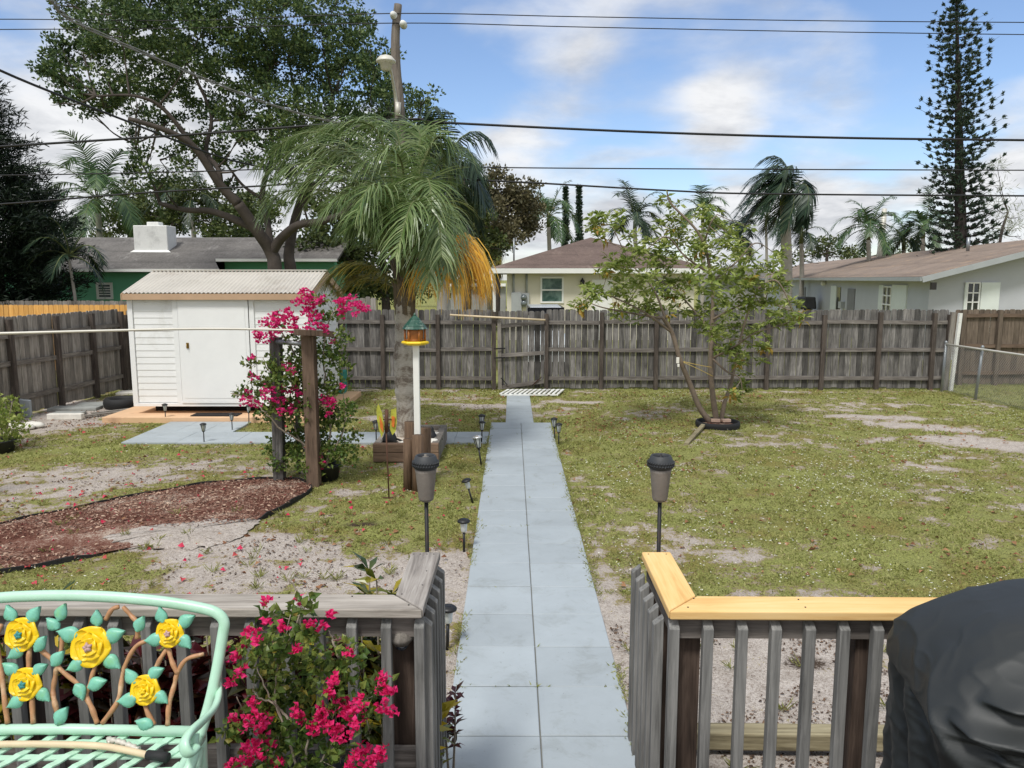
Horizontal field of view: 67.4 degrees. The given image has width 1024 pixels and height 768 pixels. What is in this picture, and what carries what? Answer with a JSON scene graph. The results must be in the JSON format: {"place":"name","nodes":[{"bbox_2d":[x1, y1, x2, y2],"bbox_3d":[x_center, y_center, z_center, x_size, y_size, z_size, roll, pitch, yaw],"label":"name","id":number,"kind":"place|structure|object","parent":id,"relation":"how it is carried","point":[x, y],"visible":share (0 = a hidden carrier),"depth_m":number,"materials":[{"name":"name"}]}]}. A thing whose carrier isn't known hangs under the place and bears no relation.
{"place":"outdoors","nodes":[
{"label":"outdoors","id":0,"kind":"place"},
{"bbox_2d":[147,422,250,431],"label":"path","id":1,"kind":"structure","parent":0,"point":[196,427],"depth_m":13.06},
{"bbox_2d":[121,432,488,444],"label":"path","id":2,"kind":"structure","parent":0,"point":[462,438],"depth_m":12.23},
{"bbox_2d":[0,280,1023,767],"bbox_3d":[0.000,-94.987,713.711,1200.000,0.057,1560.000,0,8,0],"label":"ground","id":3,"kind":"structure","parent":0,"point":[200,578],"depth_m":8.54,"materials":[{"name":"sand"}]},
{"bbox_2d":[0,437,16,453],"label":"plant pot","id":4,"kind":"object","parent":3,"relation":"on","point":[5,446],"visible":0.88,"depth_m":11.21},
{"bbox_2d":[0,393,32,448],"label":"leafy bush","id":5,"kind":"object","parent":4,"relation":"in","point":[5,422],"visible":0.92,"depth_m":11.42,"materials":[{"name":"green plant"}]},
{"bbox_2d":[0,79,98,304],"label":"dark pine","id":6,"kind":"object","parent":3,"relation":"on","point":[21,222],"visible":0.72,"depth_m":23.08,"materials":[{"name":"green plant"}]},
{"bbox_2d":[0,635,104,740],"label":"croton shrub","id":7,"kind":"object","parent":3,"relation":"on","point":[68,659],"visible":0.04,"depth_m":3.35,"materials":[{"name":"red plant"}]},
{"bbox_2d":[0,305,126,366],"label":"orange fence","id":8,"kind":"object","parent":3,"relation":"on","point":[13,310],"visible":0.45,"depth_m":20.75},
{"bbox_2d":[0,300,126,311],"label":"fence","id":9,"kind":"object","parent":3,"relation":"on","point":[67,302],"visible":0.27,"depth_m":22.09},
{"bbox_2d":[0,309,128,417],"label":"side fence","id":10,"kind":"object","parent":3,"relation":"on","point":[90,364],"visible":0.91,"depth_m":15.25,"materials":[{"name":"wood"}]},
{"bbox_2d":[23,216,109,300],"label":"palm tree","id":11,"kind":"object","parent":3,"relation":"on","point":[61,259],"visible":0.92,"depth_m":22.92,"materials":[{"name":"green plant"}]},
{"bbox_2d":[47,405,102,411],"bbox_3d":[-8.503,0.474,14.958,0.900,0.060,0.340,-1,8,-6],"label":"stepping stone","id":12,"kind":"object","parent":3,"relation":"on","point":[77,408],"visible":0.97,"depth_m":14.83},
{"bbox_2d":[32,129,166,236],"bbox_3d":[-19.796,-6.993,36.482,5.797,9.247,5.358,3,8,19],"label":"palm tree","id":13,"kind":"object","parent":3,"relation":"on","point":[99,183],"visible":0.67,"depth_m":35.48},
{"bbox_2d":[55,637,165,739],"bbox_3d":[-1.770,1.575,3.437,0.620,0.993,0.578,-2,8,-16],"label":"croton shrub","id":14,"kind":"object","parent":3,"relation":"on","point":[102,700],"visible":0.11,"depth_m":3.30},
{"bbox_2d":[103,395,133,409],"bbox_3d":[-7.713,0.366,15.195,0.680,0.200,0.680,0,8,0],"label":"tire","id":15,"kind":"object","parent":3,"relation":"on","point":[117,402],"visible":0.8,"depth_m":14.93,"materials":[{"name":"black rubber"}]},
{"bbox_2d":[89,179,170,236],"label":"leafy tree","id":16,"kind":"object","parent":3,"relation":"on","point":[117,229],"visible":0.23,"depth_m":42.52,"materials":[{"name":"green plant"}]},
{"bbox_2d":[0,477,311,573],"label":"lawn edging","id":17,"kind":"object","parent":3,"relation":"on","point":[79,557],"visible":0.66,"depth_m":8.26,"materials":[{"name":"black rubber"}]},
{"bbox_2d":[0,477,312,567],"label":"mulch bed","id":18,"kind":"object","parent":3,"relation":"on","point":[78,539],"visible":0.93,"depth_m":8.05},
{"bbox_2d":[103,518,259,549],"bbox_3d":[-3.340,1.470,7.672,1.445,0.025,1.032,0,8,0],"label":"sand drift","id":19,"kind":"object","parent":18,"relation":"on","point":[207,535],"visible":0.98,"depth_m":7.55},
{"bbox_2d":[102,635,244,738],"bbox_3d":[-1.534,1.519,3.437,0.655,1.103,0.606,7,11,42],"label":"croton shrub","id":20,"kind":"object","parent":3,"relation":"on","point":[163,679],"visible":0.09,"depth_m":3.30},
{"bbox_2d":[130,172,225,236],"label":"leafy tree","id":21,"kind":"object","parent":3,"relation":"on","point":[175,219],"visible":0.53,"depth_m":39.38,"materials":[{"name":"green plant"}]},
{"bbox_2d":[1,222,359,341],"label":"green house","id":22,"kind":"structure","parent":3,"relation":"on","point":[145,250],"depth_m":28.38,"materials":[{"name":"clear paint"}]},
{"bbox_2d":[140,157,221,236],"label":"palm tree","id":23,"kind":"object","parent":3,"relation":"on","point":[196,178],"visible":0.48,"depth_m":38.20,"materials":[{"name":"green plant"}]},
{"bbox_2d":[120,270,342,410],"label":"garden shed","id":24,"kind":"structure","parent":3,"relation":"on","point":[189,370],"depth_m":13.85,"materials":[{"name":"white metal"}]},
{"bbox_2d":[177,300,252,402],"bbox_3d":[-5.353,-0.577,13.817,1.275,1.868,0.104,0,8,0],"label":"door","id":25,"kind":"structure","parent":24,"relation":"in","point":[211,368],"depth_m":13.81,"materials":[{"name":"white metal"}]},
{"bbox_2d":[102,391,360,422],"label":"shed slab","id":26,"kind":"structure","parent":3,"relation":"on","point":[142,414],"depth_m":13.70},
{"bbox_2d":[162,636,301,743],"bbox_3d":[-1.204,1.510,3.377,0.656,1.137,0.570,0,8,0],"label":"croton shrub","id":27,"kind":"object","parent":3,"relation":"on","point":[200,684],"visible":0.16,"depth_m":3.27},
{"bbox_2d":[0,412,472,648],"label":"fallen petals","id":28,"kind":"object","parent":3,"relation":"on","point":[181,545],"visible":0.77,"depth_m":7.94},
{"bbox_2d":[24,0,456,269],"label":"oak tree","id":29,"kind":"object","parent":3,"relation":"on","point":[295,45],"visible":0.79,"depth_m":20.63,"materials":[{"name":"green plant"}]},
{"bbox_2d":[192,188,289,236],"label":"leafy tree","id":30,"kind":"object","parent":3,"relation":"on","point":[249,200],"visible":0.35,"depth_m":36.24,"materials":[{"name":"green plant"}]},
{"bbox_2d":[3,390,491,692],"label":"soil litter","id":31,"kind":"object","parent":3,"relation":"on","point":[254,527],"visible":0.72,"depth_m":7.29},
{"bbox_2d":[232,638,362,743],"bbox_3d":[-0.913,1.557,3.424,0.690,1.032,0.548,0,8,0],"label":"croton shrub","id":32,"kind":"object","parent":3,"relation":"on","point":[313,704],"visible":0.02,"depth_m":3.36,"materials":[{"name":"green plant"}]},
{"bbox_2d":[269,329,333,486],"bbox_3d":[-2.627,0.368,9.506,0.879,2.138,0.515,7,10,41],"label":"clothesline frame","id":33,"kind":"object","parent":3,"relation":"on","point":[307,343],"visible":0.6,"depth_m":9.34,"materials":[{"name":"brown wood"}]},
{"bbox_2d":[0,328,303,334],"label":"clothes pole","id":34,"kind":"object","parent":33,"relation":"attached to","point":[103,330],"visible":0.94,"depth_m":8.74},
{"bbox_2d":[321,460,340,481],"bbox_3d":[-2.386,1.108,9.764,0.430,0.200,0.430,0,8,0],"label":"plant pot","id":35,"kind":"object","parent":3,"relation":"on","point":[331,474],"visible":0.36,"depth_m":9.63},
{"bbox_2d":[230,287,371,478],"bbox_3d":[-2.596,0.025,9.477,1.877,2.430,0.946,0,8,0],"label":"bougainvillea","id":36,"kind":"object","parent":35,"relation":"in","point":[329,415],"visible":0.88,"depth_m":9.37,"materials":[{"name":"green plant"}]},
{"bbox_2d":[283,187,388,300],"bbox_3d":[-6.696,-4.578,30.243,5.338,6.155,3.140,-5,9,-31],"label":"leafy tree","id":37,"kind":"object","parent":3,"relation":"on","point":[321,234],"visible":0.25,"depth_m":29.36,"materials":[{"name":"green plant"}]},
{"bbox_2d":[311,636,380,743],"bbox_3d":[-0.671,1.512,3.490,0.532,1.102,0.465,0,8,0],"label":"croton shrub","id":38,"kind":"object","parent":3,"relation":"on","point":[368,663],"visible":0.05,"depth_m":3.37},
{"bbox_2d":[334,551,401,744],"bbox_3d":[-0.578,1.396,3.368,0.440,1.363,0.472,0,8,0],"label":"croton shrub","id":39,"kind":"object","parent":3,"relation":"on","point":[373,645],"visible":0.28,"depth_m":3.28,"materials":[{"name":"green plant"}]},
{"bbox_2d":[323,159,421,319],"bbox_3d":[-3.854,-4.543,26.829,4.999,7.008,4.232,7,10,41],"label":"leafy tree","id":40,"kind":"object","parent":3,"relation":"on","point":[386,296],"visible":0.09,"depth_m":26.58,"materials":[{"name":"green plant"}]},
{"bbox_2d":[376,403,396,498],"bbox_3d":[-1.429,0.797,8.814,0.225,1.174,0.067,0,8,0],"label":"butterfly stake","id":41,"kind":"object","parent":3,"relation":"on","point":[392,419],"visible":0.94,"depth_m":8.76,"materials":[{"name":"yellow metal"}]},
{"bbox_2d":[376,3,406,183],"bbox_3d":[-2.780,-4.456,18.374,0.459,9.296,1.879,1,8,5],"label":"utility pole","id":42,"kind":"object","parent":3,"relation":"on","point":[391,64],"visible":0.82,"depth_m":18.57,"materials":[{"name":"grey wood"}]},
{"bbox_2d":[0,69,361,179],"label":"service wire","id":43,"kind":"object","parent":42,"relation":"attached to","point":[65,97],"visible":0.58,"depth_m":13.27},
{"bbox_2d":[48,0,392,130],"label":"service wire","id":44,"kind":"object","parent":42,"relation":"attached to","point":[64,15],"visible":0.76,"depth_m":11.24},
{"bbox_2d":[0,118,1023,147],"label":"power line","id":45,"kind":"object","parent":42,"relation":"attached to","point":[520,126],"visible":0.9,"depth_m":18.97,"materials":[{"name":"black metal"}]},
{"bbox_2d":[0,177,1023,204],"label":"power line","id":46,"kind":"object","parent":42,"relation":"attached to","point":[535,183],"visible":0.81,"depth_m":19.21,"materials":[{"name":"black metal"}]},
{"bbox_2d":[0,164,1023,175],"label":"power line","id":47,"kind":"object","parent":42,"relation":"attached to","point":[548,168],"visible":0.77,"depth_m":19.18,"materials":[{"name":"black metal"}]},
{"bbox_2d":[0,23,1023,34],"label":"power line","id":48,"kind":"object","parent":42,"relation":"attached to","point":[519,25],"visible":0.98,"depth_m":19.11,"materials":[{"name":"black metal"}]},
{"bbox_2d":[0,13,1023,22],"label":"power line","id":49,"kind":"object","parent":42,"relation":"attached to","point":[525,15],"visible":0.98,"depth_m":19.07,"materials":[{"name":"black metal"}]},
{"bbox_2d":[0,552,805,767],"bbox_3d":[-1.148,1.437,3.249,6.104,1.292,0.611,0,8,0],"label":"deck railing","id":50,"kind":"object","parent":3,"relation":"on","point":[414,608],"visible":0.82,"depth_m":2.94,"materials":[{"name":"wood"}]},
{"bbox_2d":[392,632,412,650],"bbox_3d":[-0.425,0.980,2.950,0.096,0.089,0.095,0,8,0],"label":"post light","id":51,"kind":"object","parent":50,"relation":"attached to","point":[401,641],"visible":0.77,"depth_m":2.91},
{"bbox_2d":[403,438,411,490],"bbox_3d":[-1.258,1.015,9.299,0.127,0.712,0.116,0,8,0],"label":"log stake","id":52,"kind":"object","parent":3,"relation":"on","point":[407,463],"visible":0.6,"depth_m":9.25,"materials":[{"name":"brown wood"}]},
{"bbox_2d":[373,425,446,461],"bbox_3d":[-1.475,0.860,11.356,0.910,0.256,1.430,0,8,0],"label":"timber planter","id":53,"kind":"object","parent":3,"relation":"on","point":[395,452],"visible":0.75,"depth_m":10.66,"materials":[{"name":"brown wood"}]},
{"bbox_2d":[244,109,501,437],"bbox_3d":[-2.122,-1.513,11.139,3.963,4.932,4.052,0,8,0],"label":"queen palm","id":54,"kind":"object","parent":53,"relation":"in","point":[395,219],"visible":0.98,"depth_m":10.59,"materials":[{"name":"green plant"}]},
{"bbox_2d":[361,697,460,762],"bbox_3d":[-0.467,1.650,3.336,0.497,0.870,0.431,0,8,0],"label":"croton shrub","id":55,"kind":"object","parent":3,"relation":"on","point":[447,706],"visible":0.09,"depth_m":3.27,"materials":[{"name":"green plant"}]},
{"bbox_2d":[401,313,428,433],"bbox_3d":[-1.160,-0.045,9.259,0.332,1.622,0.310,0,8,0],"label":"bird feeder","id":56,"kind":"object","parent":3,"relation":"on","point":[414,325],"visible":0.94,"depth_m":9.18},
{"bbox_2d":[412,434,423,491],"bbox_3d":[-1.135,0.994,9.238,0.155,0.773,0.136,0,8,0],"label":"log stake","id":57,"kind":"object","parent":3,"relation":"on","point":[417,443],"visible":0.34,"depth_m":9.16,"materials":[{"name":"brown wood"}]},
{"bbox_2d":[412,453,439,551],"bbox_3d":[-0.394,1.226,3.619,0.126,1.830,0.126,0,8,0],"label":"garden torch","id":58,"kind":"object","parent":3,"relation":"on","point":[425,466],"visible":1,"depth_m":3.48,"materials":[{"name":"metal"}]},
{"bbox_2d":[382,106,498,373],"bbox_3d":[-1.914,-3.553,20.142,3.210,6.853,3.261,0,8,0],"label":"palm tree","id":59,"kind":"object","parent":3,"relation":"on","point":[482,197],"visible":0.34,"depth_m":19.43,"materials":[{"name":"green plant"}]},
{"bbox_2d":[0,495,885,767],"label":"grass tufts","id":60,"kind":"object","parent":3,"relation":"on","point":[322,577],"visible":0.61,"depth_m":7.04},
{"bbox_2d":[445,681,464,767],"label":"croton shrub","id":61,"kind":"object","parent":3,"relation":"on","point":[454,722],"visible":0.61,"depth_m":3.81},
{"bbox_2d":[457,175,512,308],"bbox_3d":[-2.027,-6.122,35.687,3.350,7.727,4.421,-4,9,-28],"label":"leafy tree","id":62,"kind":"object","parent":3,"relation":"on","point":[494,239],"visible":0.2,"depth_m":34.58,"materials":[{"name":"green plant"}]},
{"bbox_2d":[0,388,1022,588],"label":"dead leaves","id":63,"kind":"object","parent":3,"relation":"on","point":[444,555],"visible":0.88,"depth_m":9.66,"materials":[{"name":"brown plant"}]},
{"bbox_2d":[0,384,1023,662],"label":"grass","id":64,"kind":"structure","parent":3,"relation":"on","point":[688,498],"depth_m":9.78,"materials":[{"name":"plant"}]},
{"bbox_2d":[473,162,554,325],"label":"leafy tree","id":65,"kind":"object","parent":3,"relation":"on","point":[521,203],"visible":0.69,"depth_m":40.87,"materials":[{"name":"brown plant"}]},
{"bbox_2d":[12,388,1020,631],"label":"weed flowers","id":66,"kind":"object","parent":3,"relation":"on","point":[737,484],"visible":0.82,"depth_m":9.62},
{"bbox_2d":[499,389,563,395],"bbox_3d":[0.453,0.179,16.953,1.456,0.044,0.764,0,8,0],"label":"slatted rack","id":67,"kind":"object","parent":3,"relation":"on","point":[507,391],"visible":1,"depth_m":16.75,"materials":[{"name":"paint"}]},
{"bbox_2d":[521,429,542,767],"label":"path base","id":68,"kind":"object","parent":3,"relation":"on","point":[533,629],"visible":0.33,"depth_m":5.39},
{"bbox_2d":[124,309,950,389],"bbox_3d":[0.584,-0.737,17.571,18.848,1.942,0.128,0,8,0],"label":"back fence","id":69,"kind":"object","parent":3,"relation":"on","point":[443,336],"visible":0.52,"depth_m":17.59,"materials":[{"name":"wood"}]},
{"bbox_2d":[494,310,543,388],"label":"gate","id":70,"kind":"structure","parent":69,"relation":"attached to","point":[512,348],"depth_m":17.57,"materials":[{"name":"wood"}]},
{"bbox_2d":[526,304,564,371],"bbox_3d":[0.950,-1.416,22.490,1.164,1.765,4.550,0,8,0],"label":"parked car","id":71,"kind":"object","parent":3,"relation":"on","point":[538,307],"visible":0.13,"depth_m":21.51,"materials":[{"name":"grey metal"}]},
{"bbox_2d":[515,180,580,250],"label":"palm tree","id":72,"kind":"object","parent":3,"relation":"on","point":[553,231],"visible":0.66,"depth_m":44.75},
{"bbox_2d":[560,185,572,245],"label":"norfolk pine","id":73,"kind":"object","parent":3,"relation":"on","point":[565,195],"visible":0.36,"depth_m":58.68,"materials":[{"name":"green plant"}]},
{"bbox_2d":[569,184,587,242],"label":"norfolk pine","id":74,"kind":"object","parent":3,"relation":"on","point":[579,213],"visible":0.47,"depth_m":58.65,"materials":[{"name":"green plant"}]},
{"bbox_2d":[607,179,666,248],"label":"palm tree","id":75,"kind":"object","parent":3,"relation":"on","point":[642,223],"visible":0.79,"depth_m":46.73,"materials":[{"name":"green plant"}]},
{"bbox_2d":[647,453,674,551],"bbox_3d":[0.678,1.226,3.619,0.126,1.830,0.126,0,8,0],"label":"garden torch","id":76,"kind":"object","parent":3,"relation":"on","point":[661,466],"visible":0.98,"depth_m":3.48,"materials":[{"name":"metal"}]},
{"bbox_2d":[567,190,814,422],"bbox_3d":[3.026,-1.255,12.991,4.426,4.180,3.395,0,8,0],"label":"young tree","id":77,"kind":"object","parent":3,"relation":"on","point":[739,274],"visible":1,"depth_m":12.99,"materials":[{"name":"green plant"}]},
{"bbox_2d":[672,185,736,311],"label":"palm tree","id":78,"kind":"object","parent":3,"relation":"on","point":[701,198],"visible":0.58,"depth_m":48.59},
{"bbox_2d":[695,417,739,430],"bbox_3d":[3.537,0.692,13.212,0.750,0.130,0.750,0,8,0],"label":"planter ring","id":79,"kind":"object","parent":3,"relation":"on","point":[735,425],"visible":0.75,"depth_m":12.92,"materials":[{"name":"black rubber"}]},
{"bbox_2d":[698,265,770,309],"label":"house","id":80,"kind":"structure","parent":3,"relation":"on","point":[746,272],"depth_m":63.72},
{"bbox_2d":[713,204,764,309],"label":"palm tree","id":81,"kind":"object","parent":3,"relation":"on","point":[750,233],"visible":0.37,"depth_m":50.96,"materials":[{"name":"green plant"}]},
{"bbox_2d":[610,624,887,767],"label":"ground litter","id":82,"kind":"object","parent":3,"relation":"on","point":[747,718],"visible":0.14,"depth_m":4.56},
{"bbox_2d":[729,195,792,309],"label":"palm tree","id":83,"kind":"object","parent":3,"relation":"on","point":[766,238],"visible":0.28,"depth_m":49.16,"materials":[{"name":"green plant"}]},
{"bbox_2d":[731,155,818,327],"bbox_3d":[13.341,-7.219,39.366,4.308,8.893,4.378,4,9,24],"label":"palm tree","id":84,"kind":"object","parent":3,"relation":"on","point":[787,213],"visible":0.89,"depth_m":38.34,"materials":[{"name":"green plant"}]},
{"bbox_2d":[628,552,937,767],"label":"deck railing","id":85,"kind":"object","parent":3,"relation":"on","point":[669,629],"visible":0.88,"depth_m":2.92,"materials":[{"name":"wood"}]},
{"bbox_2d":[697,723,884,751],"bbox_3d":[2.310,1.892,4.099,2.980,0.100,0.110,0,8,1],"label":"landscape timber","id":86,"kind":"object","parent":3,"relation":"on","point":[720,736],"depth_m":4.06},
{"bbox_2d":[769,205,832,309],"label":"palm tree","id":87,"kind":"object","parent":3,"relation":"on","point":[810,240],"visible":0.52,"depth_m":43.29,"materials":[{"name":"green plant"}]},
{"bbox_2d":[792,234,861,264],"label":"leafy tree","id":88,"kind":"object","parent":3,"relation":"on","point":[827,251],"visible":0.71,"depth_m":68.93,"materials":[{"name":"green plant"}]},
{"bbox_2d":[828,196,905,260],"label":"palm tree","id":89,"kind":"object","parent":3,"relation":"on","point":[870,221],"visible":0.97,"depth_m":42.94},
{"bbox_2d":[758,237,1023,358],"bbox_3d":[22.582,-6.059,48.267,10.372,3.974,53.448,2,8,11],"label":"grey house","id":90,"kind":"structure","parent":3,"relation":"on","point":[985,276],"depth_m":26.64,"materials":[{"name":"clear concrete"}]},
{"bbox_2d":[965,282,980,310],"bbox_3d":[14.296,-2.402,23.880,0.418,1.512,0.070,0,8,0],"label":"window","id":91,"kind":"structure","parent":90,"relation":"in","point":[973,288],"depth_m":23.82,"materials":[{"name":"white glass"}]},
{"bbox_2d":[885,219,925,253],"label":"palm tree","id":92,"kind":"object","parent":3,"relation":"on","point":[915,246],"visible":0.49,"depth_m":44.94,"materials":[{"name":"green plant"}]},
{"bbox_2d":[888,185,945,250],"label":"palm tree","id":93,"kind":"object","parent":3,"relation":"on","point":[921,217],"visible":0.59,"depth_m":43.04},
{"bbox_2d":[943,312,955,390],"bbox_3d":[9.956,-0.700,17.527,0.174,1.884,0.100,0,8,0],"label":"wood post","id":94,"kind":"object","parent":3,"relation":"on","point":[951,329],"visible":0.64,"depth_m":17.45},
{"bbox_2d":[948,313,962,390],"bbox_3d":[10.052,-0.675,17.419,0.159,1.863,0.070,0,8,0],"label":"white post","id":95,"kind":"object","parent":3,"relation":"on","point":[957,332],"visible":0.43,"depth_m":17.37,"materials":[{"name":"paint"}]},
{"bbox_2d":[914,0,1009,255],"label":"norfolk pine","id":96,"kind":"object","parent":3,"relation":"on","point":[959,182],"visible":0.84,"depth_m":32.53,"materials":[{"name":"green plant"}]},
{"bbox_2d":[940,341,1023,407],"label":"chain link fence","id":97,"kind":"object","parent":3,"relation":"on","point":[981,358],"visible":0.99,"depth_m":16.06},
{"bbox_2d":[951,309,1023,384],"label":"brown fence","id":98,"kind":"object","parent":3,"relation":"on","point":[1005,333],"visible":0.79,"depth_m":18.26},
{"bbox_2d":[976,154,1023,243],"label":"casuarina tree","id":99,"kind":"object","parent":3,"relation":"on","point":[1003,225],"visible":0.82,"depth_m":39.40,"materials":[{"name":"green wood"}]},
{"bbox_3d":[0.000,2.060,0.769,8.400,0.350,4.354,0,8,0],"label":"wooden deck","id":100,"kind":"object","parent":3,"relation":"on","visible":0},
{"bbox_2d":[0,590,229,767],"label":"garden bench","id":101,"kind":"object","parent":100,"relation":"on","point":[90,647],"visible":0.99,"depth_m":2.52,"materials":[{"name":"green metal"}]},
{"bbox_2d":[0,740,170,762],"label":"walking cane","id":102,"kind":"object","parent":101,"relation":"on","point":[160,755],"visible":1,"depth_m":2.41,"materials":[{"name":"brown wood"}]},
{"bbox_2d":[268,750,344,767],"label":"plant pot","id":103,"kind":"object","parent":100,"relation":"on","point":[338,764],"visible":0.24,"depth_m":2.85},
{"bbox_2d":[207,570,399,767],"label":"bougainvillea","id":104,"kind":"object","parent":103,"relation":"in","point":[272,696],"visible":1,"depth_m":2.62,"materials":[{"name":"green plant"}]},
{"bbox_2d":[880,578,1023,767],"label":"grill cover","id":105,"kind":"object","parent":100,"relation":"on","point":[955,698],"visible":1,"depth_m":2.02,"materials":[{"name":"fabric"}]},
{"bbox_2d":[0,0,1023,279],"label":"sky","id":106,"kind":"structure","parent":0,"point":[837,84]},
{"bbox_2d":[506,393,533,422],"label":"path","id":107,"kind":"structure","parent":0,"point":[518,408],"depth_m":14.86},
{"bbox_2d":[443,422,634,767],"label":"path","id":108,"kind":"structure","parent":0,"point":[582,723],"depth_m":5.42,"materials":[{"name":"concrete"}]},
{"bbox_2d":[445,422,632,755],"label":"edge grass","id":109,"kind":"structure","parent":108,"relation":"on","point":[580,530],"depth_m":6.89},
{"bbox_2d":[489,237,712,339],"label":"cream house","id":110,"kind":"structure","parent":0,"point":[559,275],"depth_m":31.76,"materials":[{"name":"beige concrete"}]},
{"bbox_2d":[540,277,563,302],"bbox_3d":[1.654,-3.888,31.751,0.960,1.086,0.070,0,8,0],"label":"window","id":111,"kind":"structure","parent":110,"relation":"in","point":[551,288],"depth_m":31.73,"materials":[{"name":"teal glass"}]},
{"bbox_2d":[592,280,612,320],"bbox_3d":[3.731,-3.070,31.868,0.847,2.494,0.060,0,8,0],"label":"door","id":112,"kind":"structure","parent":110,"relation":"in","point":[604,303],"depth_m":31.78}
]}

